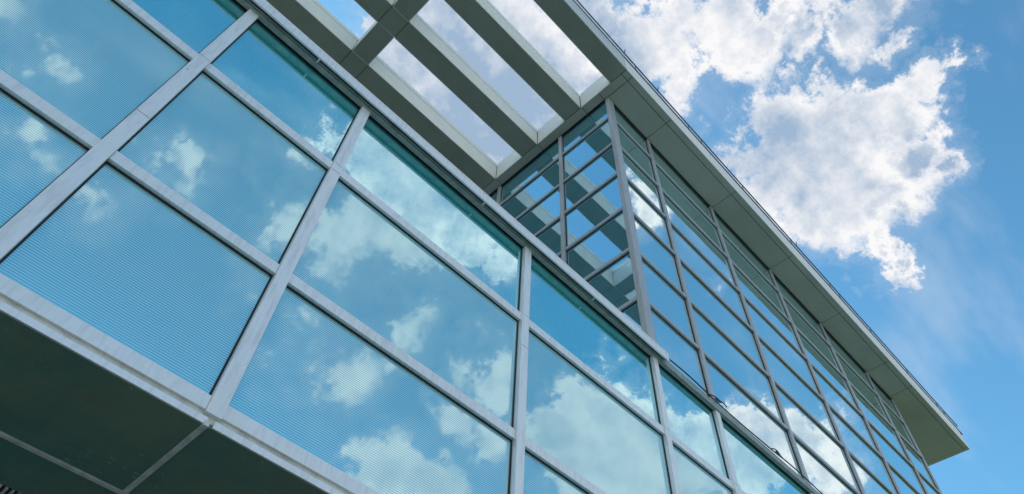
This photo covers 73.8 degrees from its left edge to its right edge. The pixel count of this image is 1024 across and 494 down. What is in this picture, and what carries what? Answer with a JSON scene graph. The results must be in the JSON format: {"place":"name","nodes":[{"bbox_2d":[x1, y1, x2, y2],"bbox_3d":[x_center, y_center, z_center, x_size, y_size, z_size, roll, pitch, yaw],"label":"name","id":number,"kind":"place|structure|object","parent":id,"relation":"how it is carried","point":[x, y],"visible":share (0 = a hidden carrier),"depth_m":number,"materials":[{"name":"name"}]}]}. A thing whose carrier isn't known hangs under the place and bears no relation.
{"place":"outdoors","nodes":[
{"label":"outdoors","id":0,"kind":"place"},
{"bbox_2d":[0,0,969,493],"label":"office building","id":1,"kind":"structure","parent":0,"point":[280,246],"depth_m":6.34,"materials":[{"name":"grey metal"}]},
{"bbox_2d":[0,88,89,227],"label":"window","id":2,"kind":"structure","parent":1,"relation":"in","point":[34,152],"depth_m":4.22,"materials":[{"name":"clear glass"}]},
{"bbox_2d":[0,0,189,138],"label":"window","id":3,"kind":"structure","parent":1,"relation":"in","point":[93,61],"depth_m":4.94,"materials":[{"name":"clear glass"}]},
{"bbox_2d":[0,161,272,394],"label":"window","id":4,"kind":"structure","parent":1,"relation":"in","point":[114,255],"depth_m":4.31,"materials":[{"name":"blue glass"}]},
{"bbox_2d":[132,0,246,53],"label":"window","id":5,"kind":"structure","parent":1,"relation":"in","point":[197,23],"depth_m":6.16,"materials":[{"name":"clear glass"}]},
{"bbox_2d":[117,70,327,263],"bbox_3d":[-2.234,-0.673,5.535,0.032,1.480,1.339,-37,-64,26],"label":"window","id":6,"kind":"structure","parent":1,"relation":"in","point":[205,144],"depth_m":5.46,"materials":[{"name":"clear glass"}]},
{"bbox_2d":[211,20,359,160],"bbox_3d":[-2.171,-1.541,6.716,0.032,1.231,1.339,-37,-64,26],"label":"window","id":7,"kind":"structure","parent":1,"relation":"in","point":[257,61],"depth_m":6.69,"materials":[{"name":"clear glass"}]},
{"bbox_2d":[228,285,512,493],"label":"window","id":8,"kind":"structure","parent":1,"relation":"in","point":[310,379],"depth_m":5.07,"materials":[{"name":"blue glass"}]},
{"bbox_2d":[293,179,518,426],"bbox_3d":[-0.830,0.522,6.338,0.032,1.480,2.466,-37,-64,26],"label":"window","id":9,"kind":"structure","parent":1,"relation":"in","point":[354,255],"depth_m":6.27,"materials":[{"name":"blue glass"}]},
{"bbox_2d":[343,117,522,310],"bbox_3d":[-0.767,-0.346,7.519,0.032,1.231,2.466,-37,-64,26],"label":"window","id":10,"kind":"structure","parent":1,"relation":"in","point":[380,163],"depth_m":7.49,"materials":[{"name":"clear glass"}]},
{"bbox_2d":[490,190,497,201],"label":"window","id":11,"kind":"structure","parent":1,"relation":"in","point":[494,196],"depth_m":18.09,"materials":[{"name":"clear glass"}]},
{"bbox_2d":[500,141,558,202],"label":"window","id":12,"kind":"structure","parent":1,"relation":"in","point":[552,152],"depth_m":17.33,"materials":[{"name":"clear glass"}]},
{"bbox_2d":[501,159,558,217],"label":"window","id":13,"kind":"structure","parent":1,"relation":"in","point":[548,179],"depth_m":16.36,"materials":[{"name":"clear glass"}]},
{"bbox_2d":[517,187,559,234],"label":"window","id":14,"kind":"structure","parent":1,"relation":"in","point":[548,209],"depth_m":15.22,"materials":[{"name":"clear glass"}]},
{"bbox_2d":[536,219,560,253],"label":"window","id":15,"kind":"structure","parent":1,"relation":"in","point":[550,237],"depth_m":14.14,"materials":[{"name":"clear glass"}]},
{"bbox_2d":[523,449,588,493],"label":"window","id":16,"kind":"structure","parent":1,"relation":"in","point":[539,478],"depth_m":6.21,"materials":[{"name":"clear glass"}]},
{"bbox_2d":[562,102,607,151],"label":"window","id":17,"kind":"structure","parent":1,"relation":"in","point":[599,114],"depth_m":16.53,"materials":[{"name":"blue glass"}]},
{"bbox_2d":[563,120,611,178],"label":"window","id":18,"kind":"structure","parent":1,"relation":"in","point":[597,140],"depth_m":15.60,"materials":[{"name":"blue glass"}]},
{"bbox_2d":[564,146,615,210],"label":"window","id":19,"kind":"structure","parent":1,"relation":"in","point":[602,167],"depth_m":14.57,"materials":[{"name":"blue glass"}]},
{"bbox_2d":[565,176,621,246],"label":"window","id":20,"kind":"structure","parent":1,"relation":"in","point":[606,200],"depth_m":13.52,"materials":[{"name":"blue glass"}]},
{"bbox_2d":[529,256,660,423],"bbox_3d":[1.028,1.182,8.547,0.032,1.231,2.462,-37,-64,26],"label":"window","id":21,"kind":"structure","parent":1,"relation":"in","point":[555,308],"depth_m":8.54,"materials":[{"name":"blue glass"}]},
{"bbox_2d":[566,211,627,277],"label":"window","id":22,"kind":"structure","parent":1,"relation":"in","point":[609,240],"depth_m":12.49,"materials":[{"name":"blue glass"}]},
{"bbox_2d":[525,330,671,493],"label":"window","id":23,"kind":"structure","parent":1,"relation":"in","point":[570,416],"depth_m":7.33,"materials":[{"name":"blue glass"}]},
{"bbox_2d":[587,252,635,307],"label":"window","id":24,"kind":"structure","parent":1,"relation":"in","point":[615,282],"depth_m":11.39,"materials":[{"name":"teal glass"}]},
{"bbox_2d":[614,107,648,153],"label":"window","id":25,"kind":"structure","parent":1,"relation":"in","point":[620,118],"depth_m":16.58,"materials":[{"name":"teal glass"}]},
{"bbox_2d":[621,301,641,329],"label":"window","id":26,"kind":"structure","parent":1,"relation":"in","point":[632,311],"depth_m":10.50,"materials":[{"name":"teal glass"}]},
{"bbox_2d":[617,124,655,180],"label":"window","id":27,"kind":"structure","parent":1,"relation":"in","point":[627,143],"depth_m":15.65,"materials":[{"name":"teal glass"}]},
{"bbox_2d":[622,151,663,212],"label":"window","id":28,"kind":"structure","parent":1,"relation":"in","point":[634,173],"depth_m":14.61,"materials":[{"name":"blue glass"}]},
{"bbox_2d":[628,182,672,249],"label":"window","id":29,"kind":"structure","parent":1,"relation":"in","point":[640,205],"depth_m":13.56,"materials":[{"name":"blue glass"}]},
{"bbox_2d":[634,217,683,292],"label":"window","id":30,"kind":"structure","parent":1,"relation":"in","point":[650,246],"depth_m":12.53,"materials":[{"name":"blue glass"}]},
{"bbox_2d":[642,259,695,342],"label":"window","id":31,"kind":"structure","parent":1,"relation":"in","point":[672,304],"depth_m":11.48,"materials":[{"name":"blue glass"}]},
{"bbox_2d":[651,308,708,396],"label":"window","id":32,"kind":"structure","parent":1,"relation":"in","point":[681,351],"depth_m":10.54,"materials":[{"name":"blue glass"}]},
{"bbox_2d":[651,146,714,222],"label":"window","id":33,"kind":"structure","parent":1,"relation":"in","point":[658,158],"depth_m":17.40,"materials":[{"name":"teal glass"}]},
{"bbox_2d":[656,165,724,251],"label":"window","id":34,"kind":"structure","parent":1,"relation":"in","point":[667,185],"depth_m":16.47,"materials":[{"name":"teal glass"}]},
{"bbox_2d":[659,366,728,478],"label":"window","id":35,"kind":"structure","parent":1,"relation":"in","point":[691,421],"depth_m":9.38,"materials":[{"name":"blue glass"}]},
{"bbox_2d":[663,193,736,286],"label":"window","id":36,"kind":"structure","parent":1,"relation":"in","point":[676,216],"depth_m":15.44,"materials":[{"name":"blue glass"}]},
{"bbox_2d":[673,444,732,493],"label":"window","id":37,"kind":"structure","parent":1,"relation":"in","point":[693,478],"depth_m":8.53,"materials":[{"name":"blue glass"}]},
{"bbox_2d":[671,225,749,324],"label":"window","id":38,"kind":"structure","parent":1,"relation":"in","point":[686,251],"depth_m":14.40,"materials":[{"name":"blue glass"}]},
{"bbox_2d":[681,263,765,370],"bbox_3d":[4.100,1.375,13.305,0.032,1.206,2.617,-37,-64,26],"label":"window","id":39,"kind":"structure","parent":1,"relation":"in","point":[698,292],"depth_m":13.36,"materials":[{"name":"blue glass"}]},
{"bbox_2d":[692,306,784,423],"bbox_3d":[4.045,2.133,12.273,0.032,1.206,2.617,-37,-64,26],"label":"window","id":40,"kind":"structure","parent":1,"relation":"in","point":[714,343],"depth_m":12.31,"materials":[{"name":"blue glass"}]},
{"bbox_2d":[715,214,774,285],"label":"window","id":41,"kind":"structure","parent":1,"relation":"in","point":[722,225],"depth_m":18.53,"materials":[{"name":"teal glass"}]},
{"bbox_2d":[669,359,822,493],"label":"ledge","id":42,"kind":"object","parent":1,"relation":"on","point":[743,425],"visible":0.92,"depth_m":10.47,"materials":[{"name":"grey metal"}]},
{"bbox_2d":[710,394,726,407],"bbox_3d":[3.104,2.306,10.252,0.440,0.077,0.021,39,-61,-23],"label":"cable loop","id":43,"kind":"object","parent":42,"relation":"attached to","point":[717,399],"visible":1,"depth_m":10.24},
{"bbox_2d":[705,357,803,478],"bbox_3d":[3.991,2.873,11.267,0.032,1.143,2.617,-37,-64,26],"label":"window","id":44,"kind":"structure","parent":1,"relation":"in","point":[738,403],"depth_m":11.35,"materials":[{"name":"blue glass"}]},
{"bbox_2d":[722,234,787,316],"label":"window","id":45,"kind":"structure","parent":1,"relation":"in","point":[734,254],"depth_m":17.60,"materials":[{"name":"teal glass"}]},
{"bbox_2d":[721,419,808,493],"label":"window","id":46,"kind":"structure","parent":1,"relation":"in","point":[755,473],"depth_m":10.20,"materials":[{"name":"blue glass"}]},
{"bbox_2d":[733,265,802,352],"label":"window","id":47,"kind":"structure","parent":1,"relation":"in","point":[747,287],"depth_m":16.57,"materials":[{"name":"blue glass"}]},
{"bbox_2d":[745,299,820,394],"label":"window","id":48,"kind":"structure","parent":1,"relation":"in","point":[763,327],"depth_m":15.53,"materials":[{"name":"blue glass"}]},
{"bbox_2d":[759,339,839,440],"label":"window","id":49,"kind":"structure","parent":1,"relation":"in","point":[780,371],"depth_m":14.48,"materials":[{"name":"blue glass"}]},
{"bbox_2d":[774,276,826,340],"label":"window","id":50,"kind":"structure","parent":1,"relation":"in","point":[783,290],"depth_m":19.67,"materials":[{"name":"teal glass"}]},
{"bbox_2d":[783,298,841,372],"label":"window","id":51,"kind":"structure","parent":1,"relation":"in","point":[798,321],"depth_m":18.75,"materials":[{"name":"teal glass"}]},
{"bbox_2d":[775,384,861,493],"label":"window","id":52,"kind":"structure","parent":1,"relation":"in","point":[800,422],"depth_m":13.44,"materials":[{"name":"blue glass"}]},
{"bbox_2d":[794,438,855,493],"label":"window","id":53,"kind":"structure","parent":1,"relation":"in","point":[819,475],"depth_m":12.35,"materials":[{"name":"blue glass"}]},
{"bbox_2d":[797,331,859,410],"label":"window","id":54,"kind":"structure","parent":1,"relation":"in","point":[814,356],"depth_m":17.72,"materials":[{"name":"blue glass"}]},
{"bbox_2d":[813,368,878,451],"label":"window","id":55,"kind":"structure","parent":1,"relation":"in","point":[832,396],"depth_m":16.66,"materials":[{"name":"blue glass"}]},
{"bbox_2d":[824,329,873,389],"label":"window","id":56,"kind":"structure","parent":1,"relation":"in","point":[835,345],"depth_m":20.80,"materials":[{"name":"green glass"}]},
{"bbox_2d":[836,354,890,423],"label":"window","id":57,"kind":"structure","parent":1,"relation":"in","point":[852,377],"depth_m":19.88,"materials":[{"name":"green glass"}]},
{"bbox_2d":[830,408,898,493],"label":"window","id":58,"kind":"structure","parent":1,"relation":"in","point":[852,441],"depth_m":15.63,"materials":[{"name":"blue glass"}]},
{"bbox_2d":[850,455,890,493],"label":"window","id":59,"kind":"structure","parent":1,"relation":"in","point":[870,484],"depth_m":14.55,"materials":[{"name":"blue glass"}]},
{"bbox_2d":[851,386,908,459],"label":"window","id":60,"kind":"structure","parent":1,"relation":"in","point":[869,412],"depth_m":18.83,"materials":[{"name":"blue glass"}]},
{"bbox_2d":[870,378,899,416],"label":"window","id":61,"kind":"structure","parent":1,"relation":"in","point":[887,400],"depth_m":21.73,"materials":[{"name":"green glass"}]},
{"bbox_2d":[869,424,925,493],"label":"window","id":62,"kind":"structure","parent":1,"relation":"in","point":[890,454],"depth_m":17.79,"materials":[{"name":"blue glass"}]},
{"bbox_2d":[883,403,916,449],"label":"window","id":63,"kind":"structure","parent":1,"relation":"in","point":[899,426],"depth_m":20.80,"materials":[{"name":"green glass"}]},
{"bbox_2d":[889,466,917,493],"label":"window","id":64,"kind":"structure","parent":1,"relation":"in","point":[905,488],"depth_m":16.72,"materials":[{"name":"blue glass"}]},
{"bbox_2d":[901,438,936,487],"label":"window","id":65,"kind":"structure","parent":1,"relation":"in","point":[917,460],"depth_m":19.76,"materials":[{"name":"blue glass"}]},
{"bbox_2d":[919,474,938,493],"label":"window","id":66,"kind":"structure","parent":1,"relation":"in","point":[930,489],"depth_m":18.89,"materials":[{"name":"blue glass"}]},
{"bbox_2d":[317,0,1023,493],"label":"sky","id":67,"kind":"structure","parent":0,"point":[884,138],"materials":[{"name":"blue"}]}
]}

